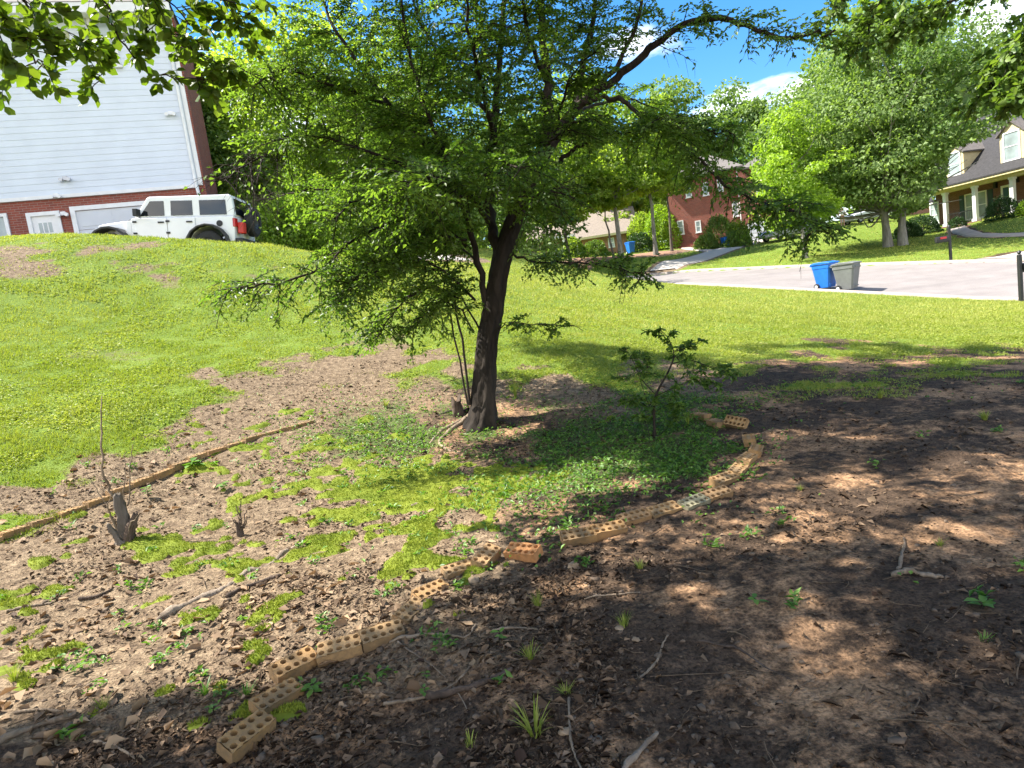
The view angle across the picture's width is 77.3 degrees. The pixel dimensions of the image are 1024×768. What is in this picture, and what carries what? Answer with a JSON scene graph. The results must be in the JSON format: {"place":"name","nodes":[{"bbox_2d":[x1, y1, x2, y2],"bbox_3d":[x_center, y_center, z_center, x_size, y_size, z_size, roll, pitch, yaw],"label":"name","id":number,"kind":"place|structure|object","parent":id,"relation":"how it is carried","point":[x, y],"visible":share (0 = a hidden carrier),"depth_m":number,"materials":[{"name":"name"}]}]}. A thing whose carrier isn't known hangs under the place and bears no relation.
{"place":"outdoors","nodes":[
{"label":"outdoors","id":0,"kind":"place"},
{"bbox_2d":[430,255,465,259],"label":"driveway","id":1,"kind":"structure","parent":0,"point":[451,258],"depth_m":24.29,"materials":[{"name":"concrete"}]},
{"bbox_2d":[91,194,261,243],"bbox_3d":[-9.907,-4.483,18.956,4.670,1.890,2.040,-2,7,-1],"label":"offroad car","id":2,"kind":"object","parent":1,"relation":"on","point":[201,217],"visible":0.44,"depth_m":18.19,"materials":[{"name":"white paint"}]},
{"bbox_2d":[0,212,1023,767],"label":"ground","id":3,"kind":"structure","parent":0,"point":[844,616],"depth_m":3.73,"materials":[{"name":"soil"}]},
{"bbox_2d":[0,524,30,538],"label":"brick","id":4,"kind":"object","parent":3,"relation":"on","point":[9,533],"visible":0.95,"depth_m":4.80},
{"bbox_2d":[0,713,75,743],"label":"fallen branch","id":5,"kind":"object","parent":3,"relation":"on","point":[4,737],"visible":0.98,"depth_m":2.60,"materials":[{"name":"brown wood"}]},
{"bbox_2d":[82,495,112,507],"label":"brick","id":6,"kind":"object","parent":3,"relation":"on","point":[92,502],"visible":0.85,"depth_m":5.33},
{"bbox_2d":[0,0,224,238],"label":"white house","id":7,"kind":"structure","parent":3,"relation":"on","point":[119,154],"depth_m":20.97,"materials":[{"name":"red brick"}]},
{"bbox_2d":[0,213,11,235],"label":"door","id":8,"kind":"structure","parent":7,"relation":"in","point":[5,229],"depth_m":20.43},
{"bbox_2d":[25,210,63,233],"bbox_3d":[-15.004,-4.308,20.838,0.947,2.545,0.090,-10,7,-15],"label":"door","id":9,"kind":"structure","parent":7,"relation":"in","point":[45,222],"depth_m":20.73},
{"bbox_2d":[86,18,122,67],"bbox_3d":[-13.272,-11.184,20.769,0.829,1.790,0.140,-10,7,-15],"label":"window","id":10,"kind":"structure","parent":7,"relation":"in","point":[103,28],"depth_m":20.79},
{"bbox_2d":[69,194,224,238],"bbox_3d":[-11.958,-4.894,21.692,4.880,2.617,0.080,-10,7,-15],"label":"garage door","id":11,"kind":"structure","parent":7,"relation":"in","point":[91,218],"depth_m":21.14,"materials":[{"name":"metal"}]},
{"bbox_2d":[86,396,138,545],"bbox_3d":[-2.941,0.648,4.707,0.335,1.121,0.224,-8,7,0],"label":"dead shrub","id":12,"kind":"object","parent":3,"relation":"on","point":[124,529],"visible":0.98,"depth_m":4.71,"materials":[{"name":"wood"}]},
{"bbox_2d":[0,0,279,117],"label":"oak tree","id":13,"kind":"object","parent":3,"relation":"on","point":[85,49],"visible":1,"depth_m":4.20,"materials":[{"name":"green plant"}]},
{"bbox_2d":[128,476,154,487],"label":"brick","id":14,"kind":"object","parent":3,"relation":"on","point":[142,481],"visible":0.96,"depth_m":5.70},
{"bbox_2d":[156,534,318,619],"bbox_3d":[-1.655,1.204,4.066,0.109,0.085,1.218,-4,8,30],"label":"fallen branch","id":15,"kind":"object","parent":3,"relation":"on","point":[170,610],"visible":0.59,"depth_m":3.77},
{"bbox_2d":[201,102,280,203],"bbox_3d":[-13.132,-8.176,27.686,6.770,8.099,6.096,-8,7,0],"label":"dense tree","id":16,"kind":"object","parent":3,"relation":"on","point":[209,116],"visible":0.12,"depth_m":26.82,"materials":[{"name":"green plant"}]},
{"bbox_2d":[232,503,249,536],"bbox_3d":[-1.996,1.007,4.730,0.139,0.302,0.054,-8,7,0],"label":"twiggy stub","id":17,"kind":"object","parent":3,"relation":"on","point":[239,528],"visible":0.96,"depth_m":4.72,"materials":[{"name":"brown wood"}]},
{"bbox_2d":[219,181,272,240],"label":"garden shrub","id":18,"kind":"object","parent":3,"relation":"on","point":[232,192],"visible":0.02,"depth_m":25.03,"materials":[{"name":"green plant"}]},
{"bbox_2d":[216,709,275,763],"bbox_3d":[-0.986,1.306,2.376,0.097,0.064,0.200,14,16,26],"label":"brick","id":19,"kind":"object","parent":3,"relation":"on","point":[236,742],"visible":0.99,"depth_m":2.35,"materials":[{"name":"brick"}]},
{"bbox_2d":[199,51,296,204],"bbox_3d":[-12.453,-9.884,29.602,7.134,10.319,7.683,-8,7,0],"label":"broadleaf tree","id":20,"kind":"object","parent":3,"relation":"on","point":[225,125],"visible":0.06,"depth_m":28.07,"materials":[{"name":"green plant"}]},
{"bbox_2d":[225,574,280,597],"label":"fallen branch","id":21,"kind":"object","parent":3,"relation":"on","point":[231,593],"visible":0.86,"depth_m":3.84,"materials":[{"name":"brown wood"}]},
{"bbox_2d":[248,677,303,713],"bbox_3d":[-0.961,1.289,2.619,0.100,0.061,0.200,12,15,36],"label":"brick","id":22,"kind":"object","parent":3,"relation":"on","point":[283,691],"visible":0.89,"depth_m":2.61,"materials":[{"name":"brick"}]},
{"bbox_2d":[268,645,317,684],"bbox_3d":[-0.962,1.244,2.826,0.098,0.064,0.202,23,26,40],"label":"brick","id":23,"kind":"object","parent":3,"relation":"on","point":[285,667],"visible":1,"depth_m":2.81,"materials":[{"name":"brick"}]},
{"bbox_2d":[255,188,335,251],"bbox_3d":[-8.070,-5.582,23.291,3.728,3.116,3.524,-8,7,0],"label":"garden shrub","id":24,"kind":"object","parent":3,"relation":"on","point":[270,233],"visible":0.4,"depth_m":22.43,"materials":[{"name":"green plant"}]},
{"bbox_2d":[301,678,322,698],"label":"seedling","id":25,"kind":"object","parent":3,"relation":"on","point":[314,688],"visible":1,"depth_m":2.64,"materials":[{"name":"green plant"}]},
{"bbox_2d":[255,164,394,253],"bbox_3d":[-8.393,-7.427,28.118,6.034,4.666,6.411,-5,7,26],"label":"bushy tree","id":26,"kind":"object","parent":3,"relation":"on","point":[279,186],"visible":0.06,"depth_m":26.88,"materials":[{"name":"green plant"}]},
{"bbox_2d":[274,172,376,256],"bbox_3d":[-7.200,-6.218,24.336,3.914,3.560,4.228,-8,7,0],"label":"garden shrub","id":27,"kind":"object","parent":3,"relation":"on","point":[319,232],"visible":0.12,"depth_m":23.29,"materials":[{"name":"green plant"}]},
{"bbox_2d":[192,0,462,247],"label":"broadleaf tree","id":28,"kind":"object","parent":3,"relation":"on","point":[226,45],"visible":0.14,"depth_m":29.13,"materials":[{"name":"green plant"}]},
{"bbox_2d":[316,632,362,666],"bbox_3d":[-0.781,1.202,2.900,0.200,0.064,0.097,-11,23,-14],"label":"brick","id":29,"kind":"object","parent":3,"relation":"on","point":[342,648],"visible":0.99,"depth_m":2.88,"materials":[{"name":"brick"}]},
{"bbox_2d":[0,384,690,730],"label":"moss","id":30,"kind":"object","parent":3,"relation":"on","point":[395,565],"visible":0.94,"depth_m":4.61,"materials":[{"name":"plant"}]},
{"bbox_2d":[358,618,404,652],"bbox_3d":[-0.599,1.159,2.954,0.200,0.061,0.100,-9,23,-25],"label":"brick","id":31,"kind":"object","parent":3,"relation":"on","point":[373,637],"visible":0.98,"depth_m":2.93,"materials":[{"name":"brick"}]},
{"bbox_2d":[392,596,423,623],"bbox_3d":[-0.499,1.129,3.154,0.098,0.064,0.202,13,14,22],"label":"brick","id":32,"kind":"object","parent":3,"relation":"on","point":[401,613],"visible":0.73,"depth_m":3.12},
{"bbox_2d":[331,18,503,218],"bbox_3d":[-6.137,-13.354,35.698,11.292,12.529,11.039,-9,7,-11],"label":"broadleaf tree","id":33,"kind":"object","parent":3,"relation":"on","point":[380,53],"visible":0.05,"depth_m":33.20,"materials":[{"name":"green plant"}]},
{"bbox_2d":[383,666,469,710],"bbox_3d":[-0.331,1.195,2.467,0.340,0.040,0.262,-8,7,0],"label":"fallen branch","id":34,"kind":"object","parent":3,"relation":"on","point":[413,698],"visible":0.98,"depth_m":2.46,"materials":[{"name":"brown wood"}]},
{"bbox_2d":[410,578,448,599],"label":"brick","id":35,"kind":"object","parent":3,"relation":"on","point":[429,587],"visible":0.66,"depth_m":3.32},
{"bbox_2d":[389,623,476,677],"bbox_3d":[-0.297,1.134,2.843,0.320,0.040,0.459,-13,9,-39],"label":"fallen branch","id":36,"kind":"object","parent":3,"relation":"on","point":[412,636],"visible":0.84,"depth_m":2.88,"materials":[{"name":"brown wood"}]},
{"bbox_2d":[372,198,502,245],"bbox_3d":[-4.532,-8.411,32.594,7.344,3.869,6.896,-12,8,-29],"label":"bushy tree","id":37,"kind":"object","parent":3,"relation":"on","point":[472,213],"visible":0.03,"depth_m":31.99,"materials":[{"name":"green plant"}]},
{"bbox_2d":[440,557,471,578],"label":"brick","id":38,"kind":"object","parent":3,"relation":"on","point":[448,570],"visible":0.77,"depth_m":3.51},
{"bbox_2d":[451,394,465,416],"bbox_3d":[-0.627,0.260,7.341,0.169,0.297,0.170,-8,7,0],"label":"stump","id":39,"kind":"object","parent":3,"relation":"on","point":[457,406],"visible":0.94,"depth_m":7.30,"materials":[{"name":"brown wood"}]},
{"bbox_2d":[425,667,512,699],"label":"fallen branch","id":40,"kind":"object","parent":3,"relation":"on","point":[437,694],"visible":0.95,"depth_m":2.45,"materials":[{"name":"brown wood"}]},
{"bbox_2d":[470,542,500,569],"bbox_3d":[-0.147,0.974,3.592,0.098,0.064,0.202,16,23,23],"label":"brick","id":41,"kind":"object","parent":3,"relation":"on","point":[486,554],"visible":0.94,"depth_m":3.58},
{"bbox_2d":[0,212,1023,542],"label":"grass","id":42,"kind":"structure","parent":3,"relation":"on","point":[876,314],"depth_m":10.89,"materials":[{"name":"plant"}]},
{"bbox_2d":[0,351,1023,739],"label":"weeds","id":43,"kind":"object","parent":3,"relation":"on","point":[696,467],"visible":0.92,"depth_m":5.08,"materials":[{"name":"green plant"}]},
{"bbox_2d":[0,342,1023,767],"bbox_3d":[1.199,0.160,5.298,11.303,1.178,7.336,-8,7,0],"label":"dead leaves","id":44,"kind":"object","parent":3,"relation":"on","point":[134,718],"visible":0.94,"depth_m":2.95,"materials":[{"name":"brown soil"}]},
{"bbox_2d":[0,360,1023,767],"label":"twig litter","id":45,"kind":"object","parent":3,"relation":"on","point":[514,640],"visible":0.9,"depth_m":2.75,"materials":[{"name":"wood"}]},
{"bbox_2d":[0,359,1023,767],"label":"soil clods","id":46,"kind":"object","parent":3,"relation":"on","point":[318,739],"visible":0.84,"depth_m":2.52,"materials":[{"name":"soil"}]},
{"bbox_2d":[441,62,589,260],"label":"broadleaf tree","id":47,"kind":"object","parent":3,"relation":"on","point":[533,249],"visible":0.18,"depth_m":44.54,"materials":[{"name":"green plant"}]},
{"bbox_2d":[183,0,861,452],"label":"shade tree","id":48,"kind":"object","parent":3,"relation":"on","point":[425,190],"visible":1,"depth_m":6.29,"materials":[{"name":"green plant"}]},
{"bbox_2d":[503,542,542,562],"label":"brick","id":49,"kind":"object","parent":3,"relation":"on","point":[526,552],"visible":1,"depth_m":3.54,"materials":[{"name":"brick"}]},
{"bbox_2d":[508,695,551,738],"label":"grass tuft","id":50,"kind":"object","parent":3,"relation":"on","point":[527,727],"visible":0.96,"depth_m":2.15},
{"bbox_2d":[524,98,615,261],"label":"broadleaf tree","id":51,"kind":"object","parent":3,"relation":"on","point":[580,212],"visible":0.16,"depth_m":47.26,"materials":[{"name":"green plant"}]},
{"bbox_2d":[563,235,583,257],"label":"garden shrub","id":52,"kind":"object","parent":3,"relation":"on","point":[579,244],"visible":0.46,"depth_m":56.57,"materials":[{"name":"green plant"}]},
{"bbox_2d":[523,63,630,210],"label":"woodland tree","id":53,"kind":"object","parent":3,"relation":"on","point":[561,87],"visible":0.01,"depth_m":77.37,"materials":[{"name":"green plant"}]},
{"bbox_2d":[559,526,596,547],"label":"brick","id":54,"kind":"object","parent":3,"relation":"on","point":[581,535],"visible":0.99,"depth_m":3.61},
{"bbox_2d":[583,239,609,256],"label":"garden shrub","id":55,"kind":"object","parent":3,"relation":"on","point":[598,245],"visible":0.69,"depth_m":56.46,"materials":[{"name":"green plant"}]},
{"bbox_2d":[574,206,638,252],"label":"tan roof house","id":56,"kind":"structure","parent":3,"relation":"on","point":[596,228],"depth_m":65.86,"materials":[{"name":"beige brick"}]},
{"bbox_2d":[590,519,627,541],"bbox_3d":[0.554,0.840,3.674,0.202,0.064,0.098,-8,22,-9],"label":"brick","id":57,"kind":"object","parent":3,"relation":"on","point":[604,530],"visible":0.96,"depth_m":3.65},
{"bbox_2d":[578,175,656,242],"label":"woodland tree","id":58,"kind":"object","parent":3,"relation":"on","point":[637,204],"visible":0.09,"depth_m":69.43,"materials":[{"name":"green plant"}]},
{"bbox_2d":[567,250,684,267],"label":"mulch bed","id":59,"kind":"object","parent":3,"relation":"on","point":[648,254],"visible":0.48,"depth_m":51.83,"materials":[{"name":"brown wood"}]},
{"bbox_2d":[575,159,621,257],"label":"young tree","id":60,"kind":"object","parent":59,"relation":"on","point":[610,203],"visible":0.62,"depth_m":48.27,"materials":[{"name":"green plant"}]},
{"bbox_2d":[562,101,662,254],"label":"birch tree","id":61,"kind":"object","parent":59,"relation":"on","point":[626,172],"visible":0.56,"depth_m":47.83,"materials":[{"name":"green plant"}]},
{"bbox_2d":[603,92,685,254],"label":"birch tree","id":62,"kind":"object","parent":59,"relation":"on","point":[664,185],"visible":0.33,"depth_m":50.41,"materials":[{"name":"green plant"}]},
{"bbox_2d":[616,508,651,525],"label":"brick","id":63,"kind":"object","parent":3,"relation":"on","point":[637,516],"visible":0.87,"depth_m":3.78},
{"bbox_2d":[625,231,652,252],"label":"garden shrub","id":64,"kind":"object","parent":3,"relation":"on","point":[639,236],"visible":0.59,"depth_m":60.30,"materials":[{"name":"green plant"}]},
{"bbox_2d":[622,731,658,767],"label":"fallen branch","id":65,"kind":"object","parent":3,"relation":"on","point":[630,760],"visible":1,"depth_m":1.97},
{"bbox_2d":[626,211,662,249],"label":"garden shrub","id":66,"kind":"object","parent":3,"relation":"on","point":[639,220],"visible":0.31,"depth_m":64.32,"materials":[{"name":"green plant"}]},
{"bbox_2d":[642,204,682,251],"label":"garden shrub","id":67,"kind":"object","parent":3,"relation":"on","point":[662,221],"visible":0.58,"depth_m":61.96,"materials":[{"name":"green plant"}]},
{"bbox_2d":[629,147,695,236],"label":"woodland tree","id":68,"kind":"object","parent":3,"relation":"on","point":[658,200],"visible":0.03,"depth_m":73.60,"materials":[{"name":"green plant"}]},
{"bbox_2d":[646,500,681,518],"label":"brick","id":69,"kind":"object","parent":3,"relation":"on","point":[667,507],"visible":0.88,"depth_m":3.83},
{"bbox_2d":[643,131,703,250],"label":"broadleaf tree","id":70,"kind":"object","parent":3,"relation":"on","point":[669,218],"visible":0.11,"depth_m":55.76,"materials":[{"name":"green plant"}]},
{"bbox_2d":[610,326,743,437],"bbox_3d":[1.444,-0.030,5.654,1.145,0.999,0.496,-6,7,19],"label":"leafy shrub","id":71,"kind":"object","parent":3,"relation":"on","point":[635,400],"visible":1,"depth_m":5.64,"materials":[{"name":"green plant"}]},
{"bbox_2d":[641,74,731,159],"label":"woodland tree","id":72,"kind":"object","parent":3,"relation":"on","point":[668,90],"visible":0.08,"depth_m":86.41,"materials":[{"name":"green plant"}]},
{"bbox_2d":[677,492,710,510],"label":"brick","id":73,"kind":"object","parent":3,"relation":"on","point":[689,503],"visible":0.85,"depth_m":3.88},
{"bbox_2d":[692,232,720,249],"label":"garden shrub","id":74,"kind":"object","parent":3,"relation":"on","point":[701,241],"visible":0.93,"depth_m":55.19,"materials":[{"name":"green plant"}]},
{"bbox_2d":[700,484,733,501],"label":"brick","id":75,"kind":"object","parent":3,"relation":"on","point":[721,491],"visible":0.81,"depth_m":3.97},
{"bbox_2d":[703,213,731,248],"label":"garden shrub","id":76,"kind":"object","parent":3,"relation":"on","point":[716,219],"visible":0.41,"depth_m":56.12,"materials":[{"name":"green plant"}]},
{"bbox_2d":[708,470,739,486],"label":"brick","id":77,"kind":"object","parent":3,"relation":"on","point":[719,479],"visible":0.94,"depth_m":4.19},
{"bbox_2d":[668,154,793,248],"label":"red brick house","id":78,"kind":"structure","parent":3,"relation":"on","point":[692,216],"depth_m":61.33,"materials":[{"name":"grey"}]},
{"bbox_2d":[723,415,749,428],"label":"brick","id":79,"kind":"object","parent":3,"relation":"on","point":[730,421],"visible":1,"depth_m":5.57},
{"bbox_2d":[721,229,751,247],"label":"garden shrub","id":80,"kind":"object","parent":3,"relation":"on","point":[727,240],"visible":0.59,"depth_m":54.22,"materials":[{"name":"green plant"}]},
{"bbox_2d":[727,461,748,476],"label":"brick","id":81,"kind":"object","parent":3,"relation":"on","point":[736,468],"visible":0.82,"depth_m":4.36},
{"bbox_2d":[695,76,788,164],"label":"woodland tree","id":82,"kind":"object","parent":3,"relation":"on","point":[747,111],"visible":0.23,"depth_m":88.93,"materials":[{"name":"green plant"}]},
{"bbox_2d":[698,639,791,679],"bbox_3d":[0.863,1.001,2.362,0.057,0.022,0.376,-13,8,-38],"label":"fallen branch","id":83,"kind":"object","parent":3,"relation":"on","point":[725,645],"visible":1,"depth_m":2.41,"materials":[{"name":"brown wood"}]},
{"bbox_2d":[736,451,758,465],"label":"brick","id":84,"kind":"object","parent":3,"relation":"on","point":[748,458],"visible":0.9,"depth_m":4.56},
{"bbox_2d":[746,99,857,257],"bbox_3d":[15.972,-11.550,36.901,6.064,9.107,6.041,-8,7,0],"label":"sapling tree","id":85,"kind":"object","parent":3,"relation":"on","point":[785,161],"visible":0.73,"depth_m":35.83,"materials":[{"name":"green plant"}]},
{"bbox_2d":[742,95,864,218],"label":"woodland tree","id":86,"kind":"object","parent":3,"relation":"on","point":[755,137],"visible":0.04,"depth_m":71.18,"materials":[{"name":"green plant"}]},
{"bbox_2d":[788,3,911,152],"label":"woodland tree","id":87,"kind":"object","parent":3,"relation":"on","point":[811,75],"visible":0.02,"depth_m":80.33,"materials":[{"name":"green plant"}]},
{"bbox_2d":[839,209,891,224],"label":"parked car","id":88,"kind":"object","parent":3,"relation":"on","point":[854,213],"visible":0.39,"depth_m":58.53,"materials":[{"name":"white paint"}]},
{"bbox_2d":[728,0,1021,247],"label":"twin trunk tree","id":89,"kind":"object","parent":3,"relation":"on","point":[889,129],"visible":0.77,"depth_m":36.36,"materials":[{"name":"green plant"}]},
{"bbox_2d":[892,220,925,238],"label":"garden shrub","id":90,"kind":"object","parent":3,"relation":"on","point":[912,226],"visible":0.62,"depth_m":44.95,"materials":[{"name":"green plant"}]},
{"bbox_2d":[807,0,1023,141],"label":"maple tree","id":91,"kind":"object","parent":3,"relation":"on","point":[1002,70],"visible":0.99,"depth_m":5.87,"materials":[{"name":"green plant"}]},
{"bbox_2d":[891,567,943,578],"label":"fallen branch","id":92,"kind":"object","parent":3,"relation":"on","point":[905,570],"visible":0.96,"depth_m":2.72,"materials":[{"name":"brown wood"}]},
{"bbox_2d":[907,214,944,234],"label":"garden shrub","id":93,"kind":"object","parent":3,"relation":"on","point":[930,227],"visible":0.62,"depth_m":46.65,"materials":[{"name":"green plant"}]},
{"bbox_2d":[934,225,952,259],"bbox_3d":[19.579,-6.243,29.012,0.660,1.840,0.225,-7,7,5],"label":"mailbox","id":94,"kind":"object","parent":3,"relation":"on","point":[947,238],"visible":0.87,"depth_m":28.93,"materials":[{"name":"black metal"}]},
{"bbox_2d":[946,216,967,229],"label":"garden shrub","id":95,"kind":"object","parent":3,"relation":"on","point":[956,221],"visible":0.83,"depth_m":46.23,"materials":[{"name":"green plant"}]},
{"bbox_2d":[908,113,1023,227],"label":"porch house","id":96,"kind":"structure","parent":3,"relation":"on","point":[997,170],"depth_m":46.85,"materials":[{"name":"beige brick"}]},
{"bbox_2d":[964,193,972,220],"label":"window","id":97,"kind":"structure","parent":96,"relation":"in","point":[967,197],"depth_m":49.43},
{"bbox_2d":[978,190,987,217],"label":"window","id":98,"kind":"structure","parent":96,"relation":"in","point":[982,195],"depth_m":48.32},
{"bbox_2d":[964,595,995,609],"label":"seedling","id":99,"kind":"object","parent":3,"relation":"on","point":[983,599],"visible":1,"depth_m":2.44,"materials":[{"name":"green plant"}]},
{"bbox_2d":[982,194,1021,221],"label":"garden shrub","id":100,"kind":"object","parent":3,"relation":"on","point":[1011,202],"visible":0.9,"depth_m":42.16,"materials":[{"name":"green plant"}]},
{"bbox_2d":[1016,250,1023,301],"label":"mailbox","id":101,"kind":"object","parent":3,"relation":"on","point":[1020,267],"visible":0.88,"depth_m":19.69,"materials":[{"name":"black metal"}]},
{"bbox_2d":[171,0,1023,254],"label":"sky","id":102,"kind":"structure","parent":0,"point":[716,63],"materials":[{"name":"blue"}]},
{"bbox_2d":[650,239,769,270],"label":"driveway","id":103,"kind":"structure","parent":0,"point":[679,263],"depth_m":47.17,"materials":[{"name":"concrete"}]},
{"bbox_2d":[634,261,1023,296],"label":"road","id":104,"kind":"structure","parent":0,"point":[994,279],"depth_m":26.66,"materials":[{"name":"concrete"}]},
{"bbox_2d":[624,258,1023,277],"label":"kerb","id":105,"kind":"structure","parent":104,"relation":"on","point":[902,263],"depth_m":30.60,"materials":[{"name":"concrete"}]},
{"bbox_2d":[809,261,839,288],"bbox_3d":[12.539,-4.354,25.665,0.700,1.080,0.933,-12,8,-30],"label":"wheelie bin","id":106,"kind":"object","parent":104,"relation":"on","point":[823,274],"visible":0.81,"depth_m":25.42,"materials":[{"name":"blue plastic"}]},
{"bbox_2d":[830,261,861,289],"bbox_3d":[12.969,-4.175,24.849,0.721,1.112,0.961,-13,8,-38],"label":"wheelie bin","id":107,"kind":"object","parent":104,"relation":"on","point":[846,275],"visible":0.89,"depth_m":24.59,"materials":[{"name":"grey plastic"}]},
{"bbox_2d":[675,283,1018,300],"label":"kerb","id":108,"kind":"structure","parent":104,"relation":"on","point":[893,293],"depth_m":23.60,"materials":[{"name":"concrete"}]},
{"bbox_2d":[951,225,1023,236],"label":"path","id":109,"kind":"structure","parent":0,"point":[964,231],"depth_m":38.38,"materials":[{"name":"concrete"}]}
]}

